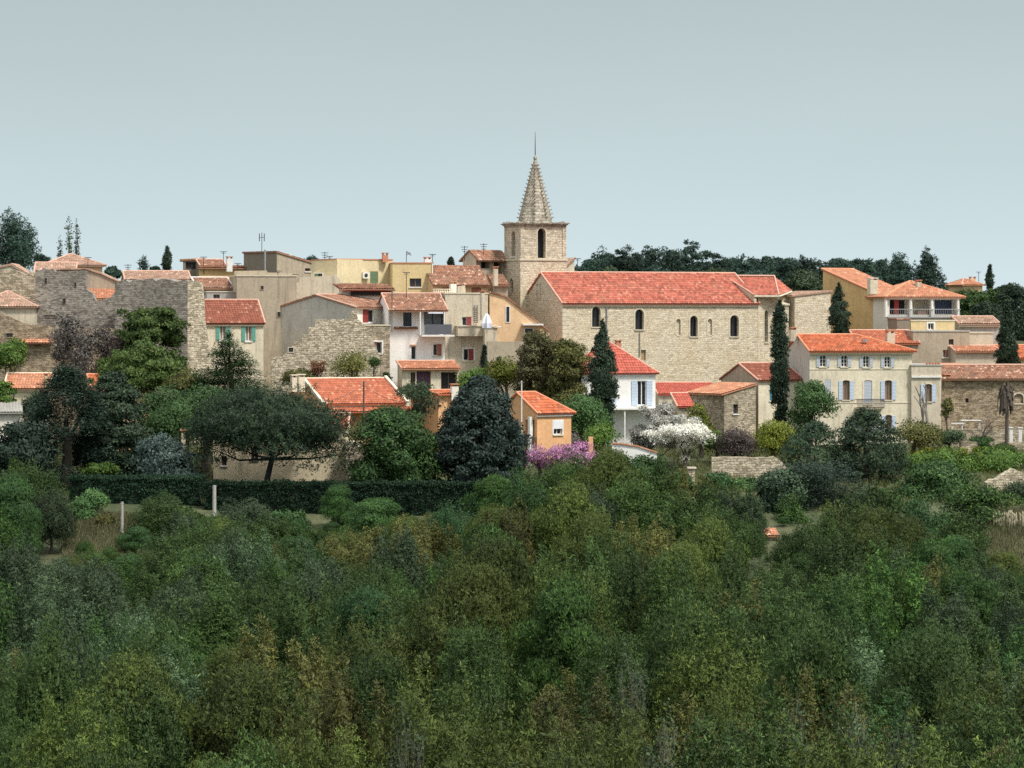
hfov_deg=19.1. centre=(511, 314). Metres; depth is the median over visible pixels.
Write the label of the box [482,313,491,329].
parasol
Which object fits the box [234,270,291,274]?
stepped wall house
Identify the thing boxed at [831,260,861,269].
pine tree
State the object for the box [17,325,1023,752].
ground
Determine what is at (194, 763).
scrub oak
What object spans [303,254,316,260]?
bushy tree
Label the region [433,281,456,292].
balustrade
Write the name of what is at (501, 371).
shrub
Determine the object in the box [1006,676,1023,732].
scrub oak
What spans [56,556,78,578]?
scrub oak
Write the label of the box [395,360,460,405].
porch house
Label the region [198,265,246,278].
ochre wall house
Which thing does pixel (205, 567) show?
scrub oak
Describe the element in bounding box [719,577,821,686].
scrub oak
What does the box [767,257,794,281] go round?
pine tree
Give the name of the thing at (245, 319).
green shutter house
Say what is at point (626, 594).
scrub oak
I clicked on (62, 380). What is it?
cedar
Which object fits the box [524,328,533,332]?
window
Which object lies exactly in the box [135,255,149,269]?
conifer tree
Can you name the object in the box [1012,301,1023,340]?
evergreen tree
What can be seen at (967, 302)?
evergreen tree
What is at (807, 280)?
bushy tree
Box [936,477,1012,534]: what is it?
round tree
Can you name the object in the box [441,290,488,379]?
terrace rowhouse
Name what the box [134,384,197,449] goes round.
willow tree
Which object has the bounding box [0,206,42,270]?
pine tree
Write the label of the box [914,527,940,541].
scrub oak
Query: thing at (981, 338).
terrace house
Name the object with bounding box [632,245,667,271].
pine tree
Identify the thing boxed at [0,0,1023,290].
sky
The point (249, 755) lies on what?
scrub oak
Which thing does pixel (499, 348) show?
garden wall
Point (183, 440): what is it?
garden chimney
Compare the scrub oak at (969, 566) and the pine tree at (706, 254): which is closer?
the scrub oak at (969, 566)
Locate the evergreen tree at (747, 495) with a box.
[739,488,763,526]
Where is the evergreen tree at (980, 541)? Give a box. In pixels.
[934,508,995,552]
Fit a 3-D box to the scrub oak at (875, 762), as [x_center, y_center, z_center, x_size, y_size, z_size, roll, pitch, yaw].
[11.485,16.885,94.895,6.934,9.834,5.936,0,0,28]
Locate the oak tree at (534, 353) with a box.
[511,330,558,393]
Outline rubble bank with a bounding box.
[984,468,1023,489]
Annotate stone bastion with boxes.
[346,440,363,481]
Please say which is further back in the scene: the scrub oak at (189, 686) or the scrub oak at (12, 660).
the scrub oak at (12, 660)
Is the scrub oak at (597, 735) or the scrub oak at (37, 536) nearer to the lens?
the scrub oak at (597, 735)
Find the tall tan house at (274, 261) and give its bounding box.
[242,250,310,277]
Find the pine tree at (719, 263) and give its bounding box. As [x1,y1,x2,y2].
[699,252,731,271]
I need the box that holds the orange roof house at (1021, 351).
[993,344,1023,363]
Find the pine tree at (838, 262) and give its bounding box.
[824,257,848,266]
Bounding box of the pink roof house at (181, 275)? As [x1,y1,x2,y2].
[121,270,190,280]
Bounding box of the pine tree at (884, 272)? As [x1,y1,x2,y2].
[877,265,890,281]
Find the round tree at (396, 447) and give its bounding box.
[342,403,446,481]
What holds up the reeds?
on the ground at (317, 521)
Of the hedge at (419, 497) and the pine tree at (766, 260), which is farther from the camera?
the pine tree at (766, 260)
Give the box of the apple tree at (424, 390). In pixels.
[408,378,445,425]
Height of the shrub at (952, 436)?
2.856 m
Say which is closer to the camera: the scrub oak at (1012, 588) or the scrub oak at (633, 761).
the scrub oak at (633, 761)
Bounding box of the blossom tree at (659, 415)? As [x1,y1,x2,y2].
[628,401,702,455]
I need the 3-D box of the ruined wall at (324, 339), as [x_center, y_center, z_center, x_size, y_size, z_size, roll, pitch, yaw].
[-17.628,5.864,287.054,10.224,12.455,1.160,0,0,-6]
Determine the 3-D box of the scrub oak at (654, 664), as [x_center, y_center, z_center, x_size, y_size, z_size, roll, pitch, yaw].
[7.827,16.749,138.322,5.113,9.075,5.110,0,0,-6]
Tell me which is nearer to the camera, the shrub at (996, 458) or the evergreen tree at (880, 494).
the evergreen tree at (880, 494)
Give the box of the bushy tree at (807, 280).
[782,268,822,290]
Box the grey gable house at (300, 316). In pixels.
[280,293,382,355]
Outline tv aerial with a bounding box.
[403,272,409,297]
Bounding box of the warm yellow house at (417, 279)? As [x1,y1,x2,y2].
[389,257,433,291]
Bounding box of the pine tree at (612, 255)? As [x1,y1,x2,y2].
[601,252,614,260]
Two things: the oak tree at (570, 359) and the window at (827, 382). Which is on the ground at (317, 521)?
the oak tree at (570, 359)
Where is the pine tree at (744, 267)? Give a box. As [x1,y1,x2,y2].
[729,253,753,276]
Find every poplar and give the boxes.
[56,236,62,257]
[64,216,73,253]
[72,218,80,254]
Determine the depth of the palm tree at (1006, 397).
270.69 m
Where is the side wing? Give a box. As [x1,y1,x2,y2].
[910,362,941,441]
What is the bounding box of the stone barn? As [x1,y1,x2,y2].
[941,364,1023,429]
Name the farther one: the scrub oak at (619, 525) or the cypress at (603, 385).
the cypress at (603, 385)
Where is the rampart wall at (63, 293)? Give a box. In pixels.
[35,268,114,328]
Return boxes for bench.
[916,310,928,314]
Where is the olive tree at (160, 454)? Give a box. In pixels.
[127,431,207,495]
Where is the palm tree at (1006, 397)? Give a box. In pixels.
[997,381,1015,444]
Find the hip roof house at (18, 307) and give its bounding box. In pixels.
[0,290,39,324]
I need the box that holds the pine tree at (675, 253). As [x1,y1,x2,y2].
[661,249,688,263]
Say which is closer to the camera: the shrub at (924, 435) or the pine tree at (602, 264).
the shrub at (924, 435)
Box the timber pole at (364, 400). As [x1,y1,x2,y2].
[363,381,364,440]
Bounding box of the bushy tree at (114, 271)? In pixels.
[104,265,121,278]
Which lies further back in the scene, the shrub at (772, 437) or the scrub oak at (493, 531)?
the shrub at (772, 437)
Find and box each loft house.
[180,258,201,275]
[459,250,505,285]
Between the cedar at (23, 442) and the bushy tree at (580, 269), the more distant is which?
the bushy tree at (580, 269)
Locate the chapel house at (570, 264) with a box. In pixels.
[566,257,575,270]
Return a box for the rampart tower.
[115,278,208,442]
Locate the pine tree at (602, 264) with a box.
[591,245,612,268]
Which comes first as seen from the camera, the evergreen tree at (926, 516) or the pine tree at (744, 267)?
the evergreen tree at (926, 516)
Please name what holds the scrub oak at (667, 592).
on the ground at (317, 521)
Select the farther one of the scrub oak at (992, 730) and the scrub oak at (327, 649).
the scrub oak at (327, 649)
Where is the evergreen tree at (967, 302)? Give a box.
[954,287,985,314]
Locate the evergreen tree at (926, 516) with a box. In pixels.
[901,495,950,535]
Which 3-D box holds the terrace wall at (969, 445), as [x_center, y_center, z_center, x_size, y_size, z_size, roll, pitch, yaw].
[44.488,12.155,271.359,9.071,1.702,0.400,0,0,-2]
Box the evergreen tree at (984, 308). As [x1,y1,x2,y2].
[969,300,1003,324]
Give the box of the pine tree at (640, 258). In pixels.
[629,252,652,268]
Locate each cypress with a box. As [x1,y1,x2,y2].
[160,246,172,269]
[447,256,454,264]
[479,344,488,374]
[583,318,620,448]
[768,299,790,422]
[826,282,852,332]
[984,264,994,290]
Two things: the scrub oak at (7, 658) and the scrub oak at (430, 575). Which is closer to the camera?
the scrub oak at (7, 658)
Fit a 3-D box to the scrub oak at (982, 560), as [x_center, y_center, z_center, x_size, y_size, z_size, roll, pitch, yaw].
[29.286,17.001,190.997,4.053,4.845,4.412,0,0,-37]
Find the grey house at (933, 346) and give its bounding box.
[904,330,969,362]
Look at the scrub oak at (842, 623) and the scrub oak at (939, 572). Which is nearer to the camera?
the scrub oak at (842, 623)
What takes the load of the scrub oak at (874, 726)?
on the ground at (317, 521)
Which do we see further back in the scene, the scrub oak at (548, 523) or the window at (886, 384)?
the window at (886, 384)
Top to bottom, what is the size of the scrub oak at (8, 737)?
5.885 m
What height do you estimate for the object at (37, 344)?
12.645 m
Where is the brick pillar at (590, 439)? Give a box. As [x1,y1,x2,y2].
[588,437,592,466]
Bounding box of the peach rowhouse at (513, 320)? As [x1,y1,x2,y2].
[476,291,549,341]
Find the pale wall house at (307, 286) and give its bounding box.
[297,275,341,299]
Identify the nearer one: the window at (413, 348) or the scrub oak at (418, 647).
the scrub oak at (418, 647)
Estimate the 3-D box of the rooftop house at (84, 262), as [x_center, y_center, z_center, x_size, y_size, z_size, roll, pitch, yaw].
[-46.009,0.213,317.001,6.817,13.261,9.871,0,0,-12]
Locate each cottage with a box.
[411,384,459,451]
[719,362,802,434]
[848,329,920,362]
[948,315,999,343]
[949,345,997,363]
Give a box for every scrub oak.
[0,454,40,488]
[0,472,47,556]
[0,502,24,556]
[0,530,44,636]
[0,547,27,576]
[0,564,102,659]
[0,573,22,653]
[0,609,119,760]
[0,640,26,682]
[0,646,22,685]
[0,656,82,762]
[0,704,46,767]
[2,458,70,514]
[8,554,75,629]
[10,676,149,767]
[15,615,112,701]
[18,504,44,553]
[28,486,77,553]
[28,556,80,583]
[29,559,124,637]
[55,646,200,767]
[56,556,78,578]
[59,556,99,574]
[59,561,133,611]
[62,676,190,767]
[66,608,146,668]
[71,554,120,597]
[73,539,95,553]
[73,733,147,767]
[74,548,111,566]
[89,603,195,699]
[97,545,121,561]
[99,553,140,603]
[100,595,163,648]
[105,605,201,696]
[106,643,218,767]
[109,552,144,578]
[114,525,157,552]
[122,489,198,542]
[124,530,202,602]
[125,573,173,627]
[127,547,156,565]
[131,652,201,715]
[145,562,219,622]
[145,574,214,647]
[149,542,238,610]
[155,547,204,578]
[156,510,197,541]
[157,624,216,685]
[160,571,261,666]
[165,514,228,560]
[165,655,316,767]
[183,751,232,767]
[184,515,253,545]
[187,514,253,544]
[190,609,262,655]
[192,642,264,706]
[195,726,299,767]
[201,524,262,583]
[205,527,287,600]
[206,514,278,562]
[210,496,280,533]
[220,613,331,717]
[223,565,286,615]
[223,703,355,767]
[232,737,310,765]
[233,661,327,743]
[237,571,287,654]
[240,662,332,731]
[250,541,329,599]
[251,511,302,544]
[253,542,291,565]
[257,600,341,669]
[261,652,405,767]
[262,571,340,680]
[266,535,289,561]
[270,535,286,552]
[276,535,327,557]
[278,556,351,608]
[279,534,348,590]
[284,539,349,577]
[284,716,386,767]
[301,525,327,546]
[309,585,418,673]
[311,597,426,718]
[315,566,382,627]
[316,529,368,569]
[318,483,356,526]
[319,522,343,536]
[324,525,363,566]
[327,637,423,740]
[335,495,402,540]
[349,555,405,603]
[350,512,434,576]
[353,713,408,765]
[362,652,520,767]
[364,521,440,597]
[366,579,411,638]
[369,568,424,608]
[373,571,423,643]
[377,514,433,555]
[382,575,487,719]
[391,511,462,573]
[397,722,473,762]
[409,563,439,595]
[411,563,445,656]
[418,556,524,664]
[418,656,515,750]
[419,510,445,525]
[420,545,462,577]
[422,693,559,767]
[426,499,478,551]
[428,620,518,723]
[429,617,537,741]
[433,518,546,604]
[433,530,543,645]
[447,689,584,767]
[450,543,512,561]
[459,473,515,526]
[460,503,520,541]
[461,502,532,537]
[470,496,539,568]
[486,636,550,710]
[487,462,552,521]
[493,542,615,691]
[499,485,564,526]
[502,570,612,707]
[507,733,559,767]
[513,666,591,739]
[517,668,654,766]
[519,543,547,582]
[522,477,612,569]
[526,531,625,641]
[526,555,550,573]
[530,447,603,503]
[532,740,625,767]
[533,550,609,587]
[537,557,575,580]
[549,509,618,570]
[555,626,653,745]
[557,698,656,767]
[560,479,628,531]
[567,444,648,513]
[569,730,622,762]
[578,619,646,677]
[581,699,699,767]
[582,525,643,586]
[587,525,660,571]
[596,542,666,644]
[596,615,613,638]
[600,468,664,530]
[606,513,641,537]
[606,513,679,575]
[612,645,667,734]
[615,512,675,548]
[616,451,686,527]
[626,547,720,652]
[630,546,722,655]
[633,585,740,749]
[633,615,683,674]
[637,486,712,543]
[645,538,723,604]
[645,603,774,744]
[655,467,719,521]
[661,692,760,767]
[667,699,816,767]
[676,712,740,748]
[677,514,751,582]
[679,499,751,566]
[680,507,735,553]
[685,475,745,516]
[688,670,782,765]
[696,581,738,617]
[697,538,777,606]
[708,607,764,643]
[711,601,776,672]
[712,577,782,628]
[713,486,770,549]
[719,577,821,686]
[719,680,857,767]
[728,588,763,611]
[732,587,798,640]
[735,511,769,568]
[736,607,845,705]
[741,567,805,606]
[741,710,879,767]
[744,601,872,756]
[752,561,799,589]
[754,662,876,760]
[762,558,812,593]
[765,519,823,576]
[767,563,832,621]
[777,516,791,525]
[781,549,814,576]
[781,598,867,666]
[785,540,844,576]
[798,575,889,674]
[801,508,855,554]
[803,527,884,618]
[803,704,955,767]
[810,566,883,667]
[813,700,900,767]
[821,686,949,765]
[829,544,865,573]
[830,518,916,573]
[833,503,901,545]
[838,551,900,600]
[838,628,895,709]
[843,539,944,674]
[851,524,911,572]
[854,544,921,576]
[861,608,989,746]
[872,719,967,767]
[873,639,977,710]
[873,728,976,767]
[875,560,910,591]
[881,624,962,673]
[884,648,1010,753]
[887,514,940,557]
[889,553,952,625]
[900,607,1006,692]
[901,580,984,665]
[902,535,971,577]
[902,566,956,589]
[903,724,1010,767]
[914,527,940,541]
[916,557,977,584]
[918,567,1010,636]
[926,692,1023,767]
[928,642,1023,766]
[939,534,989,567]
[942,554,997,588]
[954,547,1003,578]
[967,728,1023,767]
[967,735,1023,767]
[970,619,1023,687]
[973,563,1020,597]
[974,569,1023,630]
[975,657,1023,716]
[983,591,1023,611]
[985,549,1023,580]
[985,583,1023,672]
[987,565,1023,598]
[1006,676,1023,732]
[1019,582,1023,599]
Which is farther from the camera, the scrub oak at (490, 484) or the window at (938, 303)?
the window at (938, 303)
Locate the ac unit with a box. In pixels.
[362,272,369,278]
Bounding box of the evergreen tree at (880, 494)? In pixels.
[833,475,910,526]
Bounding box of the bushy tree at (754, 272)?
[740,269,772,276]
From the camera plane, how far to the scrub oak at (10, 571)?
179.81 m
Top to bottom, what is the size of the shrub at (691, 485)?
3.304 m
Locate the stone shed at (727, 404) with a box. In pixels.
[687,382,757,442]
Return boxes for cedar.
[0,420,64,486]
[15,362,122,492]
[71,369,155,474]
[83,336,189,395]
[113,306,190,401]
[189,328,274,399]
[774,458,875,511]
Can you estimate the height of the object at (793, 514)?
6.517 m
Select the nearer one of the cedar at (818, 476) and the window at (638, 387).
the cedar at (818, 476)
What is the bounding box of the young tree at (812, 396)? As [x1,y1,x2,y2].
[783,379,841,456]
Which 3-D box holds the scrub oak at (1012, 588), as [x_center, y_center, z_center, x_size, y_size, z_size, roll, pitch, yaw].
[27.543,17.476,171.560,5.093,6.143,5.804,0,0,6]
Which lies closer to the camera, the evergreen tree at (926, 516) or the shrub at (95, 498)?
the evergreen tree at (926, 516)
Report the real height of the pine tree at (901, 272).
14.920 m
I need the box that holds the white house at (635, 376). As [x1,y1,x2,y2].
[571,340,659,444]
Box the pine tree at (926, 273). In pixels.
[909,245,947,289]
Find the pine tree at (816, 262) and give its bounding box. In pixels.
[808,257,827,286]
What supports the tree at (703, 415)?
on the ground at (317, 521)
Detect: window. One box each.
[6,333,13,337]
[43,314,55,317]
[186,262,195,268]
[213,294,219,298]
[216,326,229,340]
[221,456,227,466]
[242,326,255,341]
[251,447,257,458]
[288,347,293,352]
[362,309,375,323]
[370,271,377,282]
[373,340,382,354]
[402,313,412,326]
[409,278,421,287]
[410,346,416,359]
[411,372,414,383]
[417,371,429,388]
[424,312,441,323]
[432,343,442,356]
[441,372,455,388]
[462,317,470,324]
[462,347,474,361]
[471,287,480,292]
[505,306,509,322]
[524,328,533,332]
[536,227,546,258]
[552,420,563,435]
[591,306,601,327]
[632,381,651,406]
[634,308,644,330]
[641,350,645,361]
[675,318,681,335]
[689,314,698,337]
[706,318,712,335]
[729,314,739,337]
[733,404,738,414]
[763,309,768,342]
[816,355,829,367]
[825,380,830,397]
[838,354,850,367]
[839,379,853,400]
[860,355,872,368]
[863,379,873,404]
[881,355,893,368]
[881,379,895,400]
[882,413,895,427]
[890,299,904,314]
[913,299,925,314]
[921,383,935,402]
[927,322,934,329]
[934,299,952,314]
[942,350,948,357]
[1012,392,1023,403]
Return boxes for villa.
[4,372,54,440]
[81,373,151,450]
[213,412,351,481]
[287,374,413,443]
[506,391,575,465]
[945,277,985,292]
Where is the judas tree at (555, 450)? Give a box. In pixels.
[545,443,578,463]
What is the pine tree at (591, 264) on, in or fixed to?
on the ground at (317, 521)
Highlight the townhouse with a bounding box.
[787,327,917,444]
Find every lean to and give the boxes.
[88,288,114,300]
[655,382,711,430]
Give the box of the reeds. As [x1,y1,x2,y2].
[992,510,1023,526]
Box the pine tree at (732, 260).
[720,257,741,270]
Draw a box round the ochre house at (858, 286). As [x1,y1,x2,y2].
[821,268,892,332]
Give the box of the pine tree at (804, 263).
[787,254,818,286]
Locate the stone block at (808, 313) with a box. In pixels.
[782,290,832,343]
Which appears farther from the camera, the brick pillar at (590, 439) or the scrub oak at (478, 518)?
the brick pillar at (590, 439)
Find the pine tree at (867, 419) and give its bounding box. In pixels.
[823,406,911,482]
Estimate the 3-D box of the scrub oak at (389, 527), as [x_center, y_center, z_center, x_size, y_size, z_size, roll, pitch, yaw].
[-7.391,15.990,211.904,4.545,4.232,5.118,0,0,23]
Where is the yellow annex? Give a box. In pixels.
[910,320,954,329]
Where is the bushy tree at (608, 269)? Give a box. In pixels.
[599,265,628,271]
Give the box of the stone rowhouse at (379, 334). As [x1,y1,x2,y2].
[363,324,390,376]
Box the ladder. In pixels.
[474,305,477,322]
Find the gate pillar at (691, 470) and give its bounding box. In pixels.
[687,467,695,487]
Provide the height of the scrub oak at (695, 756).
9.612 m
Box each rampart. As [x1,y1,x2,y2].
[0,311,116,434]
[56,256,232,288]
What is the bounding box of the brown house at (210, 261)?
[195,259,225,276]
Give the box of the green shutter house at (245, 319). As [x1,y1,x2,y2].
[205,299,265,393]
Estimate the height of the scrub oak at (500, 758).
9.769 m
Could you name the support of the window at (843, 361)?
in the townhouse
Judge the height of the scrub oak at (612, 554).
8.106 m
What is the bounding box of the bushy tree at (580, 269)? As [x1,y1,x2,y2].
[574,264,588,270]
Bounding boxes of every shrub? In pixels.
[0,337,28,375]
[0,380,17,402]
[21,390,53,421]
[47,312,118,406]
[67,496,97,520]
[73,487,110,512]
[78,461,119,475]
[87,314,128,372]
[95,511,120,525]
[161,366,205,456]
[179,504,206,523]
[269,507,311,527]
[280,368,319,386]
[310,359,328,376]
[328,349,371,376]
[330,509,362,530]
[368,356,382,376]
[381,372,392,380]
[392,380,429,417]
[453,366,488,389]
[482,355,523,394]
[552,389,583,404]
[560,392,614,453]
[581,419,623,450]
[627,453,671,487]
[665,472,696,491]
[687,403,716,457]
[697,471,733,489]
[702,430,724,456]
[711,423,760,456]
[731,477,760,490]
[751,417,796,456]
[863,488,902,505]
[887,501,920,516]
[891,417,948,451]
[897,445,986,472]
[910,446,1001,464]
[934,428,966,448]
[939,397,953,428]
[964,446,1023,472]
[968,435,994,446]
[990,443,1019,454]
[998,492,1023,505]
[1001,479,1023,496]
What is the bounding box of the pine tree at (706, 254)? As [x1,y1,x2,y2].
[695,250,713,267]
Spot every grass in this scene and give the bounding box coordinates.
[48,441,1023,505]
[59,509,137,561]
[980,503,1023,575]
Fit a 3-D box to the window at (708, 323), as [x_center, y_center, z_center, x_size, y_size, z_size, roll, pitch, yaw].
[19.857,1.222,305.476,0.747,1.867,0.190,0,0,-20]
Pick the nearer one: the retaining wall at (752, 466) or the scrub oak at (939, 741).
the scrub oak at (939, 741)
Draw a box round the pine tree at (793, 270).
[785,257,801,286]
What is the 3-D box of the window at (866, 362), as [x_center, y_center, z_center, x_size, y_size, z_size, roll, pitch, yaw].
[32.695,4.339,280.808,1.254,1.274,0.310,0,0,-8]
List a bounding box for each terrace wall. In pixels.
[941,429,1023,447]
[959,441,1023,452]
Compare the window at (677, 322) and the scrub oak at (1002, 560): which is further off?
the window at (677, 322)
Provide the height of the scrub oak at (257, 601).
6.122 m
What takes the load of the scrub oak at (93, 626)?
on the ground at (317, 521)
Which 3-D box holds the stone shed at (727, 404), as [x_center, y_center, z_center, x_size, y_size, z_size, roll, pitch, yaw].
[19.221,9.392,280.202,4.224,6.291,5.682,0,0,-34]
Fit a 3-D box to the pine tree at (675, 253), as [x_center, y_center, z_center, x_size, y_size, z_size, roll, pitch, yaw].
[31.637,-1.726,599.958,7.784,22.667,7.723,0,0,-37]
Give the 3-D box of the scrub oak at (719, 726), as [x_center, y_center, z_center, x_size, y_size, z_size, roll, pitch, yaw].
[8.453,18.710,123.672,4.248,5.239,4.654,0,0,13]
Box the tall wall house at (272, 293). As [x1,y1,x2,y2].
[229,275,296,395]
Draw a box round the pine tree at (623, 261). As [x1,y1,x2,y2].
[608,244,643,271]
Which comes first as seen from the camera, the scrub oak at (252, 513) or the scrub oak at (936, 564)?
the scrub oak at (936, 564)
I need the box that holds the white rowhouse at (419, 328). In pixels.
[378,292,454,386]
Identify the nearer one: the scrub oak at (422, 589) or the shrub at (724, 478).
the scrub oak at (422, 589)
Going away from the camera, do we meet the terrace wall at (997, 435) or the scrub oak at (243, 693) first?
the scrub oak at (243, 693)
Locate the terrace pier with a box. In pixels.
[481,324,500,359]
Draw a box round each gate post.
[1009,427,1013,441]
[1017,427,1022,441]
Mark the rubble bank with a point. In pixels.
(1009, 475)
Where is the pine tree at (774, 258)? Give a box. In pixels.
[762,256,782,281]
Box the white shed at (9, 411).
[0,402,22,440]
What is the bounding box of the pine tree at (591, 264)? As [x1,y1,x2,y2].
[580,259,599,270]
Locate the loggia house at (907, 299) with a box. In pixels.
[865,280,965,328]
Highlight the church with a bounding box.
[501,139,792,383]
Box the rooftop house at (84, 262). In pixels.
[48,253,106,272]
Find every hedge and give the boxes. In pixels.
[64,472,205,505]
[199,478,483,515]
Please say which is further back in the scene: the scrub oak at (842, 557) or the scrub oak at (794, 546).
the scrub oak at (794, 546)
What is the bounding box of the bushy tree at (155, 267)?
[149,265,160,269]
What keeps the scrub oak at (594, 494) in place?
on the ground at (317, 521)
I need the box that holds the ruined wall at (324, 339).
[271,311,379,395]
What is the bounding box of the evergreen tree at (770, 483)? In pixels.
[753,468,810,513]
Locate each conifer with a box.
[431,373,535,500]
[993,298,1022,363]
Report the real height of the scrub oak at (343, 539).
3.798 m
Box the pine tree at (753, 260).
[747,256,758,269]
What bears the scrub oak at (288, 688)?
on the ground at (317, 521)
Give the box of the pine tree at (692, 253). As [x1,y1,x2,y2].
[680,239,704,271]
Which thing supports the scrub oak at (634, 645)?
on the ground at (317, 521)
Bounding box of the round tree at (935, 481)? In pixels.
[890,456,978,503]
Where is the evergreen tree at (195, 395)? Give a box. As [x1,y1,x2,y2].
[174,381,235,471]
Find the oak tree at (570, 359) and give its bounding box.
[542,338,594,443]
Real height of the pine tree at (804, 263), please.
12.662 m
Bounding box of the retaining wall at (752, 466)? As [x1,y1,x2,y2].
[711,456,787,477]
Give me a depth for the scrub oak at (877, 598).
166.02 m
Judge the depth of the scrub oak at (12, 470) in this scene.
226.69 m
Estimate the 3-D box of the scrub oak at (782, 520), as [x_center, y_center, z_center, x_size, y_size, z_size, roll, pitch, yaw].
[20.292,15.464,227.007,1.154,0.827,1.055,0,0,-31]
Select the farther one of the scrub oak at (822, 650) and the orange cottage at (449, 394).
the orange cottage at (449, 394)
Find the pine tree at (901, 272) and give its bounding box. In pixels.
[886,251,913,284]
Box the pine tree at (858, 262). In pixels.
[847,257,864,266]
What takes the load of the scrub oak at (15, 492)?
on the ground at (317, 521)
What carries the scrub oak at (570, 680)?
on the ground at (317, 521)
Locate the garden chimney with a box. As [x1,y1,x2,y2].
[180,429,185,467]
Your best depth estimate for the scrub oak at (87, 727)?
114.06 m
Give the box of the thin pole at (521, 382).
[520,381,523,430]
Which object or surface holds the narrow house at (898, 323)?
on the ground at (317, 521)
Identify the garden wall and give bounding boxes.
[487,341,523,397]
[612,443,657,463]
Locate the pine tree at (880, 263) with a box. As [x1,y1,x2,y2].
[871,257,892,272]
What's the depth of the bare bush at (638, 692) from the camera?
117.76 m
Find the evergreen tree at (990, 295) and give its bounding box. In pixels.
[976,285,1012,306]
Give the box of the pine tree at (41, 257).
[32,253,50,266]
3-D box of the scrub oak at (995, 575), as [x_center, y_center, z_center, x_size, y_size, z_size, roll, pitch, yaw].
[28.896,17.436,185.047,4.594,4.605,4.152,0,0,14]
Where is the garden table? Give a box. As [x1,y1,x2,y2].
[960,420,981,428]
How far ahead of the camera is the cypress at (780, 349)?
269.55 m
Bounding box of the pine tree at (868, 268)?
[859,258,883,280]
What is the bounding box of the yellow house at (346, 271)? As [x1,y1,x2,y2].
[311,253,392,284]
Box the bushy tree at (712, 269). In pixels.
[697,267,725,271]
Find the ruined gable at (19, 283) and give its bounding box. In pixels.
[0,270,34,301]
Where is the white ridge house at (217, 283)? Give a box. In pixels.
[190,276,232,290]
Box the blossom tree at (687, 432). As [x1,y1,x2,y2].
[639,417,717,469]
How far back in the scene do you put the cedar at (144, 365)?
267.52 m
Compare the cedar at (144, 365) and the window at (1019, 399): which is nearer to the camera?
the cedar at (144, 365)
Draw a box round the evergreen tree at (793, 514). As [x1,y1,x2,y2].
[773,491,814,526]
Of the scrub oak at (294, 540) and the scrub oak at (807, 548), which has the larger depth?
the scrub oak at (294, 540)
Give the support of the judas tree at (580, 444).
on the ground at (317, 521)
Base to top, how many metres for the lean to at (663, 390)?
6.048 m
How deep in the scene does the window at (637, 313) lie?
303.18 m
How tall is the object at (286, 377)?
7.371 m
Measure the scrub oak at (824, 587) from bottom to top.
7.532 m
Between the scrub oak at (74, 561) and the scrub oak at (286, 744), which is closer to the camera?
the scrub oak at (286, 744)
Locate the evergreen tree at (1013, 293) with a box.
[994,282,1023,316]
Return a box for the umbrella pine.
[171,379,362,480]
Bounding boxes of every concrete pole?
[120,502,123,533]
[212,485,216,515]
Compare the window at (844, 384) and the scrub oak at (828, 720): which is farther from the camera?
the window at (844, 384)
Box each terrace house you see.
[204,291,235,298]
[970,332,993,344]
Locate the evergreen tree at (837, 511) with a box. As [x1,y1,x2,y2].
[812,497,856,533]
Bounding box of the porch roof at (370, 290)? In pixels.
[333,283,394,300]
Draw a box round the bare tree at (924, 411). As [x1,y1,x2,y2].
[914,384,931,447]
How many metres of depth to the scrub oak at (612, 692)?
134.50 m
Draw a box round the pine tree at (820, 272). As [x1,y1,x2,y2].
[814,262,832,286]
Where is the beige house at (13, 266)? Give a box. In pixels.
[0,263,30,272]
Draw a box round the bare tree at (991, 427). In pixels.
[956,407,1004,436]
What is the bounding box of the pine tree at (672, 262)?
[659,248,684,271]
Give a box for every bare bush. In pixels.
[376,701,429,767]
[607,641,649,755]
[636,697,695,767]
[772,686,823,766]
[831,690,881,767]
[882,697,925,767]
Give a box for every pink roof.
[33,262,77,271]
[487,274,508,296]
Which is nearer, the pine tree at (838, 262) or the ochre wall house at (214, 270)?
the ochre wall house at (214, 270)
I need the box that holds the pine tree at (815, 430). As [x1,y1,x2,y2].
[776,418,864,479]
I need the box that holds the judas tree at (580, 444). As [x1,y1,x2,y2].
[556,440,598,470]
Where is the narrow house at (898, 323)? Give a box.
[887,318,910,329]
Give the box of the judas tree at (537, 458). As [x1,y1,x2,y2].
[525,443,557,477]
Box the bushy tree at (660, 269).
[650,266,675,271]
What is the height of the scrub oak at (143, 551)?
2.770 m
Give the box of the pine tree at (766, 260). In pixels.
[749,256,780,280]
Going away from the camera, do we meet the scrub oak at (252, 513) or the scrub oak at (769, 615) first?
the scrub oak at (769, 615)
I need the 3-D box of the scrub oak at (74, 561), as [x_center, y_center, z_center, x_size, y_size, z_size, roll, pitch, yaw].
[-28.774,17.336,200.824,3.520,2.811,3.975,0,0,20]
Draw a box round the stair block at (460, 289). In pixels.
[457,285,465,292]
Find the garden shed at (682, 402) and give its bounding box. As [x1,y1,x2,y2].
[670,392,694,443]
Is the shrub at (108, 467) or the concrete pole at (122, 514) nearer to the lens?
the concrete pole at (122, 514)
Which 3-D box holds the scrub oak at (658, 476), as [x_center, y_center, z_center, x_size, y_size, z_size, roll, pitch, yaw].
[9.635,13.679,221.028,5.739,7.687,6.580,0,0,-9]
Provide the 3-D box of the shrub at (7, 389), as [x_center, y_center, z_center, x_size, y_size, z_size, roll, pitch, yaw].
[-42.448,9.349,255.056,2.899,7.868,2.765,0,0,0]
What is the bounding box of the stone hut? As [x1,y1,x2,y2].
[764,528,778,540]

